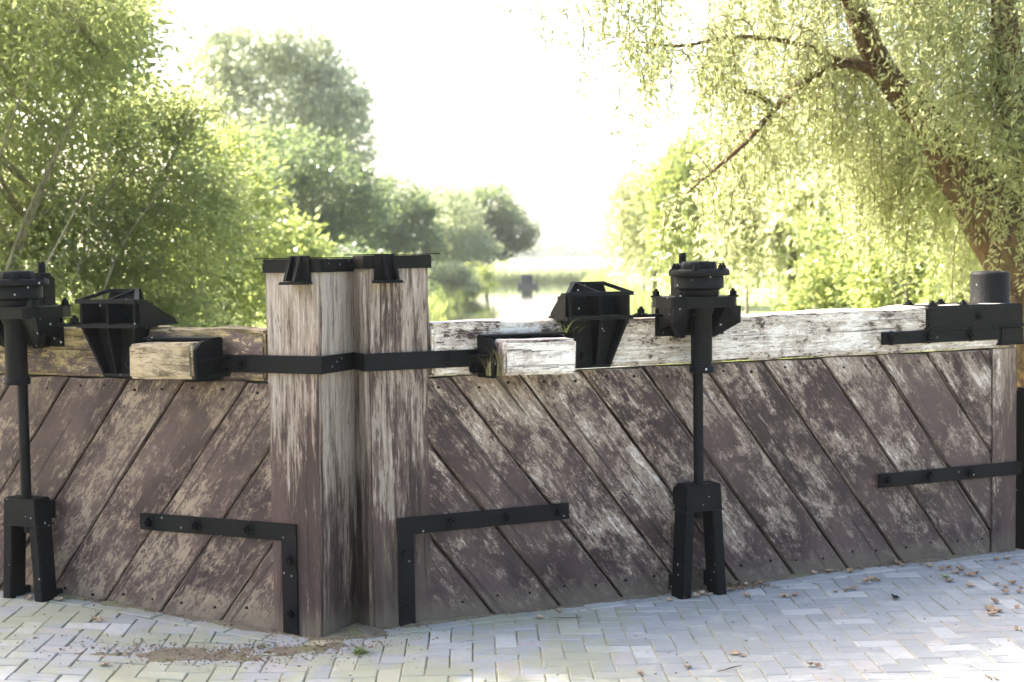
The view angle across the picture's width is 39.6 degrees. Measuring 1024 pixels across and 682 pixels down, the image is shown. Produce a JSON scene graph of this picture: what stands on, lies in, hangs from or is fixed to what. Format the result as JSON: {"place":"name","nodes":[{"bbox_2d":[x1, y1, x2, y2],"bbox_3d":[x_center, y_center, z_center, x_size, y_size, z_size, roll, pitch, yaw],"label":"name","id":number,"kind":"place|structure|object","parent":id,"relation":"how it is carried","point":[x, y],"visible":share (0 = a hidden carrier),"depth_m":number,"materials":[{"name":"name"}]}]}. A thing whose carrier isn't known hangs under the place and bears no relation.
{"place":"outdoors","nodes":[
{"label":"outdoors","id":0,"kind":"place"},
{"bbox_2d":[26,255,925,380],"bbox_3d":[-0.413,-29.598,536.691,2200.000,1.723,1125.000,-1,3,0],"label":"meadow","id":1,"kind":"structure","parent":0,"point":[559,263],"depth_m":137.05,"materials":[{"name":"green plant"}]},
{"bbox_2d":[1,0,196,266],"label":"broad tree","id":2,"kind":"object","parent":1,"relation":"on","point":[148,55],"visible":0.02,"depth_m":15.18,"materials":[{"name":"green plant"}]},
{"bbox_2d":[0,0,209,375],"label":"shrub willow","id":3,"kind":"object","parent":1,"relation":"on","point":[19,75],"visible":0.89,"depth_m":12.11,"materials":[{"name":"green plant"}]},
{"bbox_2d":[0,48,298,380],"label":"shrub willow","id":4,"kind":"object","parent":1,"relation":"on","point":[182,308],"visible":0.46,"depth_m":13.13,"materials":[{"name":"green plant"}]},
{"bbox_2d":[124,104,314,327],"bbox_3d":[-3.770,-1.056,18.065,3.036,3.924,2.518,-1,3,0],"label":"shrub willow","id":5,"kind":"object","parent":1,"relation":"on","point":[247,304],"visible":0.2,"depth_m":17.88,"materials":[{"name":"green plant"}]},
{"bbox_2d":[169,1,389,221],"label":"tall poplar","id":6,"kind":"object","parent":1,"relation":"on","point":[277,58],"visible":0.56,"depth_m":82.79,"materials":[{"name":"green plant"}]},
{"bbox_2d":[227,204,343,327],"bbox_3d":[-4.839,-1.198,30.003,2.810,3.363,2.561,-1,3,0],"label":"round bush","id":7,"kind":"object","parent":1,"relation":"on","point":[306,235],"visible":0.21,"depth_m":29.59,"materials":[{"name":"green plant"}]},
{"bbox_2d":[228,117,408,279],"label":"round oak","id":8,"kind":"object","parent":1,"relation":"on","point":[357,189],"visible":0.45,"depth_m":53.85,"materials":[{"name":"green plant"}]},
{"bbox_2d":[314,239,437,298],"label":"bank bush","id":9,"kind":"object","parent":1,"relation":"on","point":[367,251],"visible":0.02,"depth_m":43.94,"materials":[{"name":"green plant"}]},
{"bbox_2d":[323,171,456,288],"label":"round oak","id":10,"kind":"object","parent":1,"relation":"on","point":[411,232],"visible":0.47,"depth_m":70.93,"materials":[{"name":"green plant"}]},
{"bbox_2d":[400,252,435,318],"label":"bank bush","id":11,"kind":"object","parent":1,"relation":"on","point":[428,279],"depth_m":57.94,"materials":[{"name":"green plant"}]},
{"bbox_2d":[401,170,510,287],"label":"tree","id":12,"kind":"object","parent":1,"relation":"on","point":[467,232],"visible":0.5,"depth_m":94.67,"materials":[{"name":"green plant"}]},
{"bbox_2d":[428,255,484,297],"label":"bank bush","id":13,"kind":"object","parent":1,"relation":"on","point":[460,276],"visible":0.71,"depth_m":79.44,"materials":[{"name":"green plant"}]},
{"bbox_2d":[452,259,501,298],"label":"bank bush","id":14,"kind":"object","parent":1,"relation":"on","point":[488,274],"visible":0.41,"depth_m":87.62,"materials":[{"name":"green plant"}]},
{"bbox_2d":[439,177,550,286],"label":"tree","id":15,"kind":"object","parent":1,"relation":"on","point":[505,222],"visible":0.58,"depth_m":104.60,"materials":[{"name":"green plant"}]},
{"bbox_2d":[260,269,767,363],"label":"bank grass","id":16,"kind":"structure","parent":1,"relation":"on","point":[644,301],"depth_m":69.04,"materials":[{"name":"green plant"}]},
{"bbox_2d":[415,240,622,259],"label":"distant wood","id":17,"kind":"object","parent":1,"relation":"on","point":[559,250],"visible":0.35,"depth_m":694.08,"materials":[{"name":"green wood"}]},
{"bbox_2d":[617,231,670,293],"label":"young tree","id":18,"kind":"object","parent":1,"relation":"on","point":[642,268],"visible":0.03,"depth_m":61.91,"materials":[{"name":"green plant"}]},
{"bbox_2d":[592,155,701,313],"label":"weeping tree","id":19,"kind":"object","parent":1,"relation":"on","point":[620,197],"visible":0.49,"depth_m":45.16,"materials":[{"name":"green plant"}]},
{"bbox_2d":[624,118,785,304],"bbox_3d":[5.016,-2.804,35.833,4.309,5.705,4.505,-1,3,0],"label":"weeping tree","id":20,"kind":"object","parent":1,"relation":"on","point":[671,174],"visible":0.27,"depth_m":35.19,"materials":[{"name":"green plant"}]},
{"bbox_2d":[695,175,795,313],"bbox_3d":[5.057,-1.697,29.944,2.304,4.077,2.156,0,4,20],"label":"young tree","id":21,"kind":"object","parent":1,"relation":"on","point":[746,270],"visible":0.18,"depth_m":29.67,"materials":[{"name":"green plant"}]},
{"bbox_2d":[495,0,1023,387],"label":"weeping willow","id":22,"kind":"object","parent":1,"relation":"on","point":[979,197],"visible":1,"depth_m":11.50,"materials":[{"name":"green plant"}]},
{"bbox_2d":[700,106,863,310],"bbox_3d":[5.776,-2.469,29.854,3.846,5.226,4.427,-1,3,0],"label":"weeping tree","id":23,"kind":"object","parent":1,"relation":"on","point":[792,256],"visible":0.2,"depth_m":29.05,"materials":[{"name":"green plant"}]},
{"bbox_2d":[774,246,806,311],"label":"young tree","id":24,"kind":"object","parent":1,"relation":"on","point":[779,277],"depth_m":41.94,"materials":[{"name":"green plant"}]},
{"bbox_2d":[737,146,850,305],"bbox_3d":[5.303,-1.491,25.154,2.371,3.896,2.156,2,5,41],"label":"young tree","id":25,"kind":"object","parent":1,"relation":"on","point":[800,203],"visible":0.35,"depth_m":24.74,"materials":[{"name":"green plant"}]},
{"bbox_2d":[745,169,927,356],"bbox_3d":[5.096,-0.926,20.983,3.040,3.632,2.887,2,4,36],"label":"leafy bush","id":26,"kind":"object","parent":1,"relation":"on","point":[820,272],"visible":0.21,"depth_m":20.73,"materials":[{"name":"green plant"}]},
{"bbox_2d":[791,126,918,307],"bbox_3d":[7.492,-1.729,27.894,4.078,5.909,3.768,1,4,23],"label":"leafy bush","id":27,"kind":"object","parent":1,"relation":"on","point":[819,253],"visible":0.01,"depth_m":27.95,"materials":[{"name":"green plant"}]},
{"bbox_2d":[810,144,1009,353],"bbox_3d":[5.465,-1.019,19.109,3.086,3.617,2.962,-1,3,0],"label":"leafy bush","id":28,"kind":"object","parent":1,"relation":"on","point":[882,291],"visible":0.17,"depth_m":18.80,"materials":[{"name":"green plant"}]},
{"bbox_2d":[884,222,980,353],"bbox_3d":[5.985,-0.673,17.645,2.801,2.902,2.481,-2,4,-22],"label":"leafy bush","id":29,"kind":"object","parent":1,"relation":"on","point":[934,294],"visible":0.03,"depth_m":17.41,"materials":[{"name":"green plant"}]},
{"bbox_2d":[1015,387,1023,549],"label":"iron post","id":30,"kind":"object","parent":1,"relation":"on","point":[1019,534],"visible":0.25,"depth_m":8.31,"materials":[{"name":"black metal"}]},
{"bbox_2d":[0,0,1022,263],"label":"sky","id":31,"kind":"structure","parent":0,"point":[468,91],"materials":[{"name":"white"}]},
{"bbox_2d":[0,548,1023,681],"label":"pavement","id":32,"kind":"structure","parent":0,"point":[953,601],"depth_m":6.46,"materials":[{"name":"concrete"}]},
{"bbox_2d":[28,591,160,612],"bbox_3d":[-2.156,1.316,7.157,1.485,0.078,0.122,1,4,24],"label":"silt","id":33,"kind":"object","parent":32,"relation":"on","point":[79,597],"visible":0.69,"depth_m":7.07,"materials":[{"name":"soil"}]},
{"bbox_2d":[0,256,357,637],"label":"lock gate leaf","id":34,"kind":"object","parent":32,"relation":"on","point":[205,472],"visible":0.99,"depth_m":6.84,"materials":[{"name":"brown wood"}]},
{"bbox_2d":[77,647,315,663],"bbox_3d":[-1.390,1.388,6.312,1.350,0.073,0.405,-1,3,-9],"label":"silt","id":35,"kind":"object","parent":32,"relation":"on","point":[158,655],"visible":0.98,"depth_m":6.27,"materials":[{"name":"soil"}]},
{"bbox_2d":[163,613,363,643],"bbox_3d":[-1.287,1.359,6.773,1.485,0.068,0.122,1,4,24],"label":"silt","id":36,"kind":"object","parent":32,"relation":"on","point":[245,627],"visible":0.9,"depth_m":6.75,"materials":[{"name":"soil"}]},
{"bbox_2d":[235,642,363,656],"bbox_3d":[-0.997,1.399,6.418,0.972,0.027,0.230,-1,3,-10],"label":"silt","id":37,"kind":"object","parent":32,"relation":"on","point":[290,650],"visible":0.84,"depth_m":6.41,"materials":[{"name":"soil"}]},
{"bbox_2d":[302,625,385,640],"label":"silt","id":38,"kind":"object","parent":32,"relation":"on","point":[367,630],"visible":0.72,"depth_m":6.64,"materials":[{"name":"soil"}]},
{"bbox_2d":[347,643,377,654],"bbox_3d":[-0.661,1.371,6.315,0.182,0.034,0.196,-1,3,0],"label":"weed tuft","id":39,"kind":"object","parent":32,"relation":"on","point":[357,650],"visible":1,"depth_m":6.32,"materials":[{"name":"green plant"}]},
{"bbox_2d":[383,607,562,630],"bbox_3d":[-0.251,1.351,6.882,1.485,0.041,0.122,-2,4,-24],"label":"silt","id":40,"kind":"object","parent":32,"relation":"on","point":[436,621],"visible":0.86,"depth_m":6.84,"materials":[{"name":"soil"}]},
{"bbox_2d":[0,549,1013,680],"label":"leaf litter","id":41,"kind":"object","parent":32,"relation":"on","point":[731,585],"visible":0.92,"depth_m":6.46,"materials":[{"name":"brown plant"}]},
{"bbox_2d":[551,589,703,608],"bbox_3d":[0.616,1.315,7.267,1.485,0.032,0.122,-2,4,-24],"label":"silt","id":42,"kind":"object","parent":32,"relation":"on","point":[642,596],"visible":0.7,"depth_m":7.21,"materials":[{"name":"soil"}]},
{"bbox_2d":[344,253,1023,628],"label":"lock gate leaf","id":43,"kind":"object","parent":32,"relation":"on","point":[594,459],"visible":0.96,"depth_m":7.24,"materials":[{"name":"brown wood"}]},
{"bbox_2d":[475,347,520,375],"bbox_3d":[-0.063,0.082,6.639,0.285,0.163,0.237,-1,3,0],"label":"grass tuft","id":44,"kind":"object","parent":43,"relation":"attached to","point":[498,367],"visible":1,"depth_m":6.66,"materials":[{"name":"plant"}]},
{"bbox_2d":[545,319,585,332],"bbox_3d":[0.293,-0.084,6.857,0.342,0.088,0.326,-1,3,0],"label":"grass tuft","id":45,"kind":"object","parent":43,"relation":"on","point":[566,330],"visible":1,"depth_m":6.90,"materials":[{"name":"green plant"}]},
{"bbox_2d":[727,586,735,590],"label":"fallen leaf","id":46,"kind":"object","parent":32,"relation":"on","point":[732,589],"visible":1,"depth_m":7.37,"materials":[{"name":"brown plant"}]},
{"bbox_2d":[730,650,738,653],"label":"fallen leaf","id":47,"kind":"object","parent":32,"relation":"on","point":[734,651],"visible":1,"depth_m":6.20,"materials":[{"name":"plant"}]},
{"bbox_2d":[705,568,858,589],"bbox_3d":[1.484,1.276,7.653,1.485,0.042,0.122,-2,4,-24],"label":"silt","id":48,"kind":"object","parent":32,"relation":"on","point":[791,576],"visible":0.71,"depth_m":7.65,"materials":[{"name":"soil"}]},
{"bbox_2d":[779,592,788,596],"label":"fallen leaf","id":49,"kind":"object","parent":32,"relation":"on","point":[784,594],"visible":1,"depth_m":7.23,"materials":[{"name":"beige plant"}]},
{"bbox_2d":[847,568,853,572],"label":"fallen leaf","id":50,"kind":"object","parent":32,"relation":"on","point":[850,570],"visible":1,"depth_m":7.72,"materials":[{"name":"brown plant"}]},
{"bbox_2d":[862,577,871,581],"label":"fallen leaf","id":51,"kind":"object","parent":32,"relation":"on","point":[866,579],"visible":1,"depth_m":7.48,"materials":[{"name":"beige plant"}]},
{"bbox_2d":[863,552,991,567],"bbox_3d":[2.351,1.243,8.039,1.485,0.035,0.122,-2,4,-24],"label":"silt","id":52,"kind":"object","parent":32,"relation":"on","point":[942,559],"visible":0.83,"depth_m":8.02,"materials":[{"name":"soil"}]},
{"bbox_2d":[984,604,994,610],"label":"fallen leaf","id":53,"kind":"object","parent":32,"relation":"on","point":[989,607],"visible":1,"depth_m":6.90,"materials":[{"name":"beige plant"}]},
{"bbox_2d":[987,610,997,614],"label":"fallen leaf","id":54,"kind":"object","parent":32,"relation":"on","point":[992,612],"visible":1,"depth_m":6.81,"materials":[{"name":"beige plant"}]},
{"bbox_2d":[429,281,685,376],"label":"canal water","id":55,"kind":"structure","parent":0,"point":[511,301],"depth_m":78.27,"materials":[{"name":"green liquid"}]},
{"bbox_2d":[517,274,537,286],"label":"moored pontoon","id":56,"kind":"object","parent":55,"relation":"on","point":[526,280],"visible":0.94,"depth_m":118.94,"materials":[{"name":"grey"}]},
{"bbox_2d":[481,264,668,281],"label":"reed belt","id":57,"kind":"object","parent":55,"relation":"on","point":[539,273],"visible":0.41,"depth_m":140.03,"materials":[{"name":"green plant"}]}
]}

